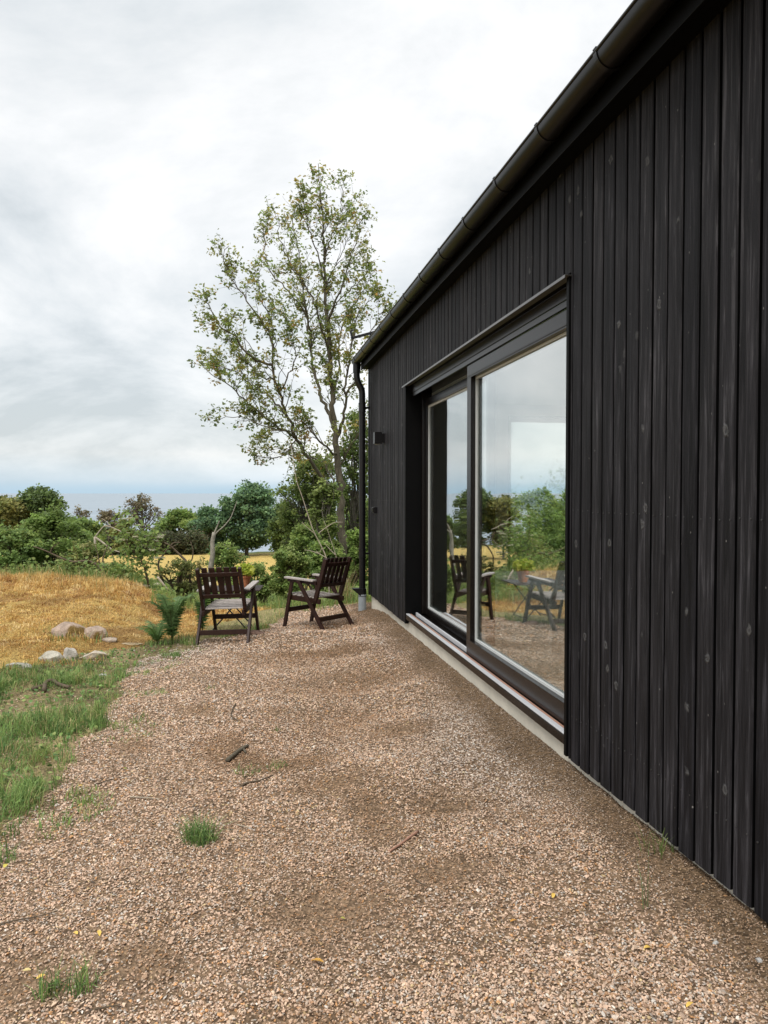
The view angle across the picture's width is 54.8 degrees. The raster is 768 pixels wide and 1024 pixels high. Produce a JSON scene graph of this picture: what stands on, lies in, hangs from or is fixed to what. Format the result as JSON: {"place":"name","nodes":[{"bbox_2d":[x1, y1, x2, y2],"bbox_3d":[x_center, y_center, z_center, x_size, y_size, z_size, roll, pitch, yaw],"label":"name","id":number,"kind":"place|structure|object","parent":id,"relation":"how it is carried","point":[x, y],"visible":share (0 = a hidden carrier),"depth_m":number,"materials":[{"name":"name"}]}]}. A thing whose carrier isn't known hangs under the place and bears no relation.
{"place":"outdoors","nodes":[
{"label":"outdoors","id":0,"kind":"place"},
{"bbox_2d":[0,570,274,672],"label":"dry grass","id":1,"kind":"structure","parent":0,"point":[12,583],"depth_m":10.32,"materials":[{"name":"yellow plant"}]},
{"bbox_2d":[0,493,563,551],"bbox_3d":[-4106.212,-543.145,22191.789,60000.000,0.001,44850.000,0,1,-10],"label":"sea","id":2,"kind":"structure","parent":0,"point":[95,502],"depth_m":2232.09,"materials":[{"name":"liquid"}]},
{"bbox_2d":[0,0,632,492],"label":"sky","id":3,"kind":"structure","parent":0,"point":[132,132],"materials":[{"name":"white"}]},
{"bbox_2d":[0,549,767,1023],"bbox_3d":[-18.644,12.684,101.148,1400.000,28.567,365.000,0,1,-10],"label":"ground","id":4,"kind":"structure","parent":0,"point":[608,803],"depth_m":3.12,"materials":[{"name":"brown gravel"}]},
{"bbox_2d":[0,518,15,555],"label":"bush","id":5,"kind":"object","parent":4,"relation":"on","point":[2,530],"visible":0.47,"depth_m":17.99,"materials":[{"name":"green plant"}]},
{"bbox_2d":[0,494,30,530],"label":"tree","id":6,"kind":"object","parent":4,"relation":"on","point":[13,512],"visible":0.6,"depth_m":55.28,"materials":[{"name":"green plant"}]},
{"bbox_2d":[6,663,31,668],"bbox_3d":[-3.368,1.422,6.830,0.224,0.083,0.114,-1,2,-24],"label":"rock","id":7,"kind":"object","parent":4,"relation":"on","point":[22,664],"visible":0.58,"depth_m":6.79,"materials":[{"name":"grey stone"}]},
{"bbox_2d":[0,526,52,572],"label":"bush","id":8,"kind":"object","parent":4,"relation":"on","point":[15,540],"visible":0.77,"depth_m":17.84,"materials":[{"name":"green plant"}]},
{"bbox_2d":[12,483,69,550],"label":"tree","id":9,"kind":"object","parent":4,"relation":"on","point":[37,498],"visible":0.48,"depth_m":57.17,"materials":[{"name":"green plant"}]},
{"bbox_2d":[38,651,63,661],"bbox_3d":[-3.183,1.392,7.089,0.218,0.129,0.124,0,2,-17],"label":"rock","id":10,"kind":"object","parent":4,"relation":"on","point":[53,655],"visible":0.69,"depth_m":7.05,"materials":[{"name":"grey stone"}]},
{"bbox_2d":[31,678,70,692],"bbox_3d":[-2.801,1.450,6.174,0.281,0.055,0.247,1,2,36],"label":"root","id":11,"kind":"object","parent":4,"relation":"on","point":[44,687],"visible":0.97,"depth_m":6.18,"materials":[{"name":"brown plant"}]},
{"bbox_2d":[7,502,102,571],"bbox_3d":[-8.475,0.837,19.086,2.360,2.240,2.151,0,1,-10],"label":"bush","id":12,"kind":"object","parent":4,"relation":"on","point":[53,525],"visible":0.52,"depth_m":18.77,"materials":[{"name":"green plant"}]},
{"bbox_2d":[0,621,113,669],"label":"verge grass","id":13,"kind":"structure","parent":4,"relation":"on","point":[92,641],"depth_m":7.74,"materials":[{"name":"plant"}]},
{"bbox_2d":[0,563,133,591],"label":"tall grass","id":14,"kind":"structure","parent":4,"relation":"on","point":[78,574],"depth_m":12.99,"materials":[{"name":"plant"}]},
{"bbox_2d":[51,621,85,637],"bbox_3d":[-3.397,1.340,8.059,0.346,0.308,0.334,1,2,20],"label":"rock","id":15,"kind":"object","parent":4,"relation":"on","point":[66,627],"visible":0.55,"depth_m":7.95,"materials":[{"name":"grey stone"}]},
{"bbox_2d":[63,647,78,659],"bbox_3d":[-3.046,1.401,7.204,0.141,0.185,0.116,-1,2,-33],"label":"rock","id":16,"kind":"object","parent":4,"relation":"on","point":[71,652],"visible":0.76,"depth_m":7.16,"materials":[{"name":"grey stone"}]},
{"bbox_2d":[33,536,113,573],"bbox_3d":[-6.750,0.995,16.153,1.651,0.960,0.357,0,1,1],"label":"dead branch","id":17,"kind":"object","parent":4,"relation":"on","point":[90,561],"visible":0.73,"depth_m":15.99,"materials":[{"name":"wood"}]},
{"bbox_2d":[65,504,91,518],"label":"tree","id":18,"kind":"object","parent":4,"relation":"on","point":[83,513],"visible":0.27,"depth_m":88.07,"materials":[{"name":"grey plant"}]},
{"bbox_2d":[61,515,108,547],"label":"tree","id":19,"kind":"object","parent":4,"relation":"on","point":[94,527],"visible":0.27,"depth_m":61.31,"materials":[{"name":"green plant"}]},
{"bbox_2d":[55,540,116,575],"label":"bush","id":20,"kind":"object","parent":4,"relation":"on","point":[85,550],"visible":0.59,"depth_m":16.80,"materials":[{"name":"green plant"}]},
{"bbox_2d":[78,650,106,659],"bbox_3d":[-2.847,1.404,7.236,0.262,0.104,0.126,-1,2,-22],"label":"rock","id":21,"kind":"object","parent":4,"relation":"on","point":[101,654],"visible":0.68,"depth_m":7.20,"materials":[{"name":"beige stone"}]},
{"bbox_2d":[84,626,107,638],"bbox_3d":[-3.156,1.351,8.081,0.274,0.225,0.212,-1,2,-33],"label":"rock","id":22,"kind":"object","parent":4,"relation":"on","point":[97,631],"visible":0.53,"depth_m":8.02,"materials":[{"name":"grey stone"}]},
{"bbox_2d":[101,637,116,642],"bbox_3d":[-2.979,1.391,8.020,0.187,0.066,0.170,0,1,-10],"label":"rock","id":23,"kind":"object","parent":4,"relation":"on","point":[110,639],"visible":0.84,"depth_m":7.97,"materials":[{"name":"grey stone"}]},
{"bbox_2d":[96,508,123,535],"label":"tree","id":24,"kind":"object","parent":4,"relation":"on","point":[107,516],"visible":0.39,"depth_m":89.31,"materials":[{"name":"grey plant"}]},
{"bbox_2d":[94,519,129,556],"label":"dead branch","id":25,"kind":"object","parent":4,"relation":"on","point":[98,539],"visible":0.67,"depth_m":17.99,"materials":[{"name":"grey wood"}]},
{"bbox_2d":[0,633,228,845],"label":"grass","id":26,"kind":"structure","parent":4,"relation":"on","point":[71,717],"depth_m":5.07,"materials":[{"name":"green plant"}]},
{"bbox_2d":[103,558,139,579],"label":"bush","id":27,"kind":"object","parent":4,"relation":"on","point":[122,567],"visible":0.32,"depth_m":15.39,"materials":[{"name":"green plant"}]},
{"bbox_2d":[99,531,144,554],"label":"hedge","id":28,"kind":"object","parent":4,"relation":"on","point":[110,542],"visible":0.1,"depth_m":87.12,"materials":[{"name":"green plant"}]},
{"bbox_2d":[107,518,138,554],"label":"tree","id":29,"kind":"object","parent":4,"relation":"on","point":[116,545],"visible":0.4,"depth_m":85.30,"materials":[{"name":"green plant"}]},
{"bbox_2d":[121,643,142,644],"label":"rock","id":30,"kind":"object","parent":4,"relation":"on","point":[132,643],"visible":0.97,"depth_m":7.96,"materials":[{"name":"grey stone"}]},
{"bbox_2d":[100,506,170,587],"bbox_3d":[-4.729,0.667,14.001,1.371,1.562,0.834,0,2,13],"label":"elder shrub","id":31,"kind":"object","parent":4,"relation":"on","point":[128,549],"visible":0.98,"depth_m":13.94,"materials":[{"name":"green plant"}]},
{"bbox_2d":[123,492,163,532],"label":"tree","id":32,"kind":"object","parent":4,"relation":"on","point":[140,503],"visible":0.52,"depth_m":100.23,"materials":[{"name":"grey plant"}]},
{"bbox_2d":[131,619,174,643],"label":"fern","id":33,"kind":"object","parent":4,"relation":"on","point":[155,632],"visible":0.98,"depth_m":8.04,"materials":[{"name":"green plant"}]},
{"bbox_2d":[128,525,209,554],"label":"hedge","id":34,"kind":"object","parent":4,"relation":"on","point":[195,539],"visible":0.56,"depth_m":87.29,"materials":[{"name":"green plant"}]},
{"bbox_2d":[158,648,181,658],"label":"grass tuft","id":35,"kind":"object","parent":4,"relation":"on","point":[173,653],"visible":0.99,"depth_m":7.43,"materials":[{"name":"green plant"}]},
{"bbox_2d":[145,593,195,643],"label":"fern","id":36,"kind":"object","parent":4,"relation":"on","point":[172,612],"visible":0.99,"depth_m":8.03,"materials":[{"name":"green plant"}]},
{"bbox_2d":[149,506,199,535],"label":"tree","id":37,"kind":"object","parent":4,"relation":"on","point":[175,518],"visible":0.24,"depth_m":96.69,"materials":[{"name":"green plant"}]},
{"bbox_2d":[152,556,208,601],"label":"bush","id":38,"kind":"object","parent":4,"relation":"on","point":[188,586],"visible":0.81,"depth_m":14.94,"materials":[{"name":"green plant"}]},
{"bbox_2d":[155,536,193,590],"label":"dead branch","id":39,"kind":"object","parent":38,"relation":"on","point":[177,552],"visible":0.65,"depth_m":14.99,"materials":[{"name":"wood"}]},
{"bbox_2d":[0,553,371,611],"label":"undergrowth","id":40,"kind":"object","parent":4,"relation":"on","point":[273,601],"visible":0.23,"depth_m":13.42,"materials":[{"name":"green plant"}]},
{"bbox_2d":[188,593,213,629],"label":"fern","id":41,"kind":"object","parent":4,"relation":"on","point":[204,618],"visible":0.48,"depth_m":8.48,"materials":[{"name":"green plant"}]},
{"bbox_2d":[184,503,231,552],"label":"tree","id":42,"kind":"object","parent":4,"relation":"on","point":[208,521],"visible":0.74,"depth_m":92.76,"materials":[{"name":"green plant"}]},
{"bbox_2d":[207,501,236,581],"bbox_3d":[-3.398,0.640,15.522,0.645,1.750,0.128,0,1,-10],"label":"dead tree","id":43,"kind":"object","parent":4,"relation":"on","point":[212,553],"visible":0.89,"depth_m":15.47,"materials":[{"name":"grey wood"}]},
{"bbox_2d":[195,567,259,644],"bbox_3d":[-1.752,1.014,8.326,0.599,0.849,0.689,-2,2,4],"label":"garden chair","id":44,"kind":"object","parent":4,"relation":"on","point":[207,589],"visible":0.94,"depth_m":8.10,"materials":[{"name":"brown wood"}]},
{"bbox_2d":[205,539,249,598],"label":"bush","id":45,"kind":"object","parent":4,"relation":"on","point":[226,553],"visible":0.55,"depth_m":16.34,"materials":[{"name":"green plant"}]},
{"bbox_2d":[213,585,263,629],"bbox_3d":[-1.864,1.181,9.081,0.720,0.505,0.501,0,1,-4],"label":"folding table","id":46,"kind":"object","parent":4,"relation":"on","point":[258,588],"visible":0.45,"depth_m":8.91,"materials":[{"name":"brown wood"}]},
{"bbox_2d":[235,560,254,587],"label":"potted plant","id":47,"kind":"object","parent":46,"relation":"on","point":[248,570],"visible":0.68,"depth_m":8.99,"materials":[{"name":"green plant"}]},
{"bbox_2d":[216,479,280,555],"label":"tree","id":48,"kind":"object","parent":4,"relation":"on","point":[253,513],"visible":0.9,"depth_m":93.77,"materials":[{"name":"green plant"}]},
{"bbox_2d":[231,561,279,602],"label":"bush","id":49,"kind":"object","parent":4,"relation":"on","point":[261,572],"visible":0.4,"depth_m":13.41,"materials":[{"name":"green plant"}]},
{"bbox_2d":[250,630,264,634],"bbox_3d":[-1.467,1.404,8.511,0.187,0.098,0.139,0,2,12],"label":"rock","id":50,"kind":"object","parent":4,"relation":"on","point":[254,632],"visible":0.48,"depth_m":8.47,"materials":[{"name":"grey stone"}]},
{"bbox_2d":[266,760,287,771],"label":"grass tuft","id":51,"kind":"object","parent":4,"relation":"on","point":[276,765],"visible":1,"depth_m":4.24,"materials":[{"name":"green plant"}]},
{"bbox_2d":[264,500,296,551],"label":"tree","id":52,"kind":"object","parent":4,"relation":"on","point":[273,529],"visible":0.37,"depth_m":90.23,"materials":[{"name":"green plant"}]},
{"bbox_2d":[195,597,371,637],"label":"grass","id":53,"kind":"structure","parent":4,"relation":"on","point":[261,625],"depth_m":9.58,"materials":[{"name":"plant"}]},
{"bbox_2d":[264,543,317,599],"bbox_3d":[-1.634,1.165,12.999,0.890,1.232,0.739,1,2,23],"label":"bush","id":54,"kind":"object","parent":4,"relation":"on","point":[288,559],"visible":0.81,"depth_m":12.90,"materials":[{"name":"green plant"}]},
{"bbox_2d":[187,160,397,589],"bbox_3d":[-2.420,-3.631,19.996,5.451,11.942,5.144,0,1,-10],"label":"oak tree","id":55,"kind":"object","parent":4,"relation":"on","point":[331,354],"visible":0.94,"depth_m":19.31,"materials":[{"name":"green plant"}]},
{"bbox_2d":[274,522,324,590],"bbox_3d":[-1.838,1.261,17.032,1.266,2.052,1.102,1,2,26],"label":"bush","id":56,"kind":"object","parent":4,"relation":"on","point":[302,535],"visible":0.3,"depth_m":16.82,"materials":[{"name":"green plant"}]},
{"bbox_2d":[269,453,348,589],"bbox_3d":[-2.207,0.450,23.059,2.437,4.577,2.412,0,2,14],"label":"tree","id":57,"kind":"object","parent":4,"relation":"on","point":[307,483],"visible":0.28,"depth_m":22.67,"materials":[{"name":"green plant"}]},
{"bbox_2d":[291,448,329,591],"bbox_3d":[-1.213,0.153,12.195,0.659,2.532,0.036,0,1,4],"label":"dead sapling","id":58,"kind":"object","parent":4,"relation":"on","point":[311,524],"visible":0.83,"depth_m":12.20,"materials":[{"name":"grey wood"}]},
{"bbox_2d":[283,557,353,629],"bbox_3d":[-0.808,0.976,9.035,0.689,0.850,0.599,-2,-1,34],"label":"garden chair","id":59,"kind":"object","parent":4,"relation":"on","point":[311,597],"visible":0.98,"depth_m":8.93,"materials":[{"name":"brown wood"}]},
{"bbox_2d":[303,477,343,591],"bbox_3d":[-1.512,0.737,18.631,1.076,3.227,1.206,0,1,-10],"label":"tree","id":60,"kind":"object","parent":4,"relation":"on","point":[324,497],"visible":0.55,"depth_m":18.50,"materials":[{"name":"green plant"}]},
{"bbox_2d":[306,540,350,592],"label":"bush","id":61,"kind":"object","parent":4,"relation":"on","point":[319,558],"visible":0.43,"depth_m":14.37,"materials":[{"name":"green plant"}]},
{"bbox_2d":[319,521,347,586],"bbox_3d":[-0.821,0.769,11.998,0.491,1.254,0.044,0,1,0],"label":"dead sapling","id":62,"kind":"object","parent":4,"relation":"on","point":[331,541],"visible":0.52,"depth_m":12.00,"materials":[{"name":"grey wood"}]},
{"bbox_2d":[328,568,356,604],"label":"grass tuft","id":63,"kind":"object","parent":4,"relation":"on","point":[347,589],"visible":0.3,"depth_m":11.41,"materials":[{"name":"green plant"}]},
{"bbox_2d":[331,407,367,574],"bbox_3d":[-0.957,-0.309,23.997,1.830,6.184,1.674,0,1,-10],"label":"tree","id":64,"kind":"object","parent":4,"relation":"on","point":[352,474],"visible":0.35,"depth_m":23.78,"materials":[{"name":"green plant"}]},
{"bbox_2d":[336,498,367,540],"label":"tree","id":65,"kind":"object","parent":4,"relation":"on","point":[366,500],"visible":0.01,"depth_m":83.18,"materials":[{"name":"green plant"}]},
{"bbox_2d":[341,527,367,589],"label":"bush","id":66,"kind":"object","parent":4,"relation":"on","point":[352,540],"visible":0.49,"depth_m":15.88,"materials":[{"name":"green plant"}]},
{"bbox_2d":[531,495,564,570],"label":"bush","id":67,"kind":"object","parent":4,"relation":"on","point":[541,534],"visible":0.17,"depth_m":15.32,"materials":[{"name":"green plant"}]},
{"bbox_2d":[531,465,564,570],"bbox_3d":[4.259,0.521,20.899,5.511,3.908,5.748,0,1,-10],"label":"bush","id":68,"kind":"object","parent":4,"relation":"on","point":[547,494],"visible":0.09,"depth_m":19.68,"materials":[{"name":"green plant"}]},
{"bbox_2d":[531,475,564,563],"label":"bush","id":69,"kind":"object","parent":4,"relation":"on","point":[543,503],"visible":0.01,"depth_m":29.05,"materials":[{"name":"green plant"}]},
{"bbox_2d":[536,459,564,569],"bbox_3d":[7.651,0.413,24.813,5.616,4.525,5.051,0,1,-10],"label":"bush","id":70,"kind":"object","parent":4,"relation":"on","point":[558,481],"visible":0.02,"depth_m":25.77,"materials":[{"name":"green plant"}]},
{"bbox_2d":[349,0,767,922],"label":"house","id":71,"kind":"structure","parent":4,"relation":"on","point":[593,274],"depth_m":3.30,"materials":[{"name":"black paint"}]},
{"bbox_2d":[373,432,384,444],"bbox_3d":[-0.061,-0.900,9.040,0.125,0.150,0.100,0,1,-10],"label":"wall lamp","id":72,"kind":"object","parent":71,"relation":"attached to","point":[378,438],"visible":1,"depth_m":8.99,"materials":[{"name":"black metal"}]},
{"bbox_2d":[406,286,566,743],"bbox_3d":[0.723,-0.043,5.875,0.266,2.453,3.990,0,1,-10],"label":"sliding door","id":73,"kind":"structure","parent":71,"relation":"in","point":[477,591],"depth_m":5.46,"materials":[{"name":"brown metal"}]},
{"bbox_2d":[533,419,565,422],"bbox_3d":[3.105,-0.132,10.703,2.800,2.385,0.060,0,1,-10],"label":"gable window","id":74,"kind":"structure","parent":71,"relation":"in","point":[534,420],"depth_m":10.51,"materials":[{"name":"clear glass"}]},
{"bbox_2d":[636,857,652,908],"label":"grass tuft","id":75,"kind":"object","parent":4,"relation":"on","point":[643,887],"visible":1,"depth_m":2.63,"materials":[{"name":"green plant"}]},
{"bbox_2d":[632,819,673,858],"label":"grass tuft","id":76,"kind":"object","parent":4,"relation":"on","point":[661,847],"visible":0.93,"depth_m":2.95,"materials":[{"name":"green plant"}]},
{"bbox_2d":[0,603,767,1023],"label":"gravel","id":77,"kind":"structure","parent":0,"point":[406,983],"depth_m":3.00,"materials":[{"name":"brown gravel"}]},
{"bbox_2d":[0,837,23,864],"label":"grass tuft","id":78,"kind":"object","parent":77,"relation":"on","point":[7,855],"visible":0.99,"depth_m":3.23,"materials":[{"name":"green plant"}]},
{"bbox_2d":[0,910,57,925],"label":"twig","id":79,"kind":"object","parent":77,"relation":"on","point":[26,918],"visible":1,"depth_m":2.73,"materials":[{"name":"brown wood"}]},
{"bbox_2d":[22,953,83,1001],"bbox_3d":[-1.056,1.479,2.339,0.168,0.118,0.178,1,2,32],"label":"grass tuft","id":80,"kind":"object","parent":77,"relation":"on","point":[41,989],"visible":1,"depth_m":2.34,"materials":[{"name":"green plant"}]},
{"bbox_2d":[46,952,104,997],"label":"grass tuft","id":81,"kind":"object","parent":77,"relation":"on","point":[77,984],"visible":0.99,"depth_m":2.35,"materials":[{"name":"green plant"}]},
{"bbox_2d":[95,1004,119,1009],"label":"twig","id":82,"kind":"object","parent":77,"relation":"on","point":[104,1007],"visible":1,"depth_m":2.25,"materials":[{"name":"brown wood"}]},
{"bbox_2d":[129,796,159,798],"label":"twig","id":83,"kind":"object","parent":77,"relation":"on","point":[143,797],"visible":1,"depth_m":3.89,"materials":[{"name":"brown wood"}]},
{"bbox_2d":[173,803,230,847],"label":"grass tuft","id":84,"kind":"object","parent":77,"relation":"on","point":[205,833],"visible":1,"depth_m":3.37,"materials":[{"name":"green plant"}]},
{"bbox_2d":[225,744,248,761],"bbox_3d":[-0.875,1.468,4.513,0.065,0.032,0.254,1,2,19],"label":"log","id":85,"kind":"object","parent":77,"relation":"on","point":[234,754],"visible":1,"depth_m":4.50,"materials":[{"name":"grey wood"}]},
{"bbox_2d":[232,762,261,777],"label":"grass tuft","id":86,"kind":"object","parent":77,"relation":"on","point":[239,768],"visible":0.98,"depth_m":4.21,"materials":[{"name":"green plant"}]},
{"bbox_2d":[241,775,273,786],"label":"twig","id":87,"kind":"object","parent":77,"relation":"on","point":[244,784],"visible":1,"depth_m":4.06,"materials":[{"name":"brown wood"}]},
{"bbox_2d":[389,830,418,851],"bbox_3d":[0.091,1.450,3.269,0.014,0.015,0.222,1,2,35],"label":"bark strip","id":88,"kind":"object","parent":77,"relation":"on","point":[405,840],"visible":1,"depth_m":3.27,"materials":[{"name":"brown wood"}]},
{"bbox_2d":[755,957,762,962],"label":"pebble","id":89,"kind":"object","parent":77,"relation":"on","point":[759,960],"visible":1,"depth_m":2.27,"materials":[{"name":"white stone"}]},
{"bbox_2d":[533,570,564,661],"bbox_3d":[1.657,0.898,6.739,1.000,0.560,1.600,0,1,-10],"label":"dining table","id":90,"kind":"object","parent":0,"point":[551,584],"visible":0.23,"depth_m":5.94,"materials":[{"name":"grey wood"}]}
]}

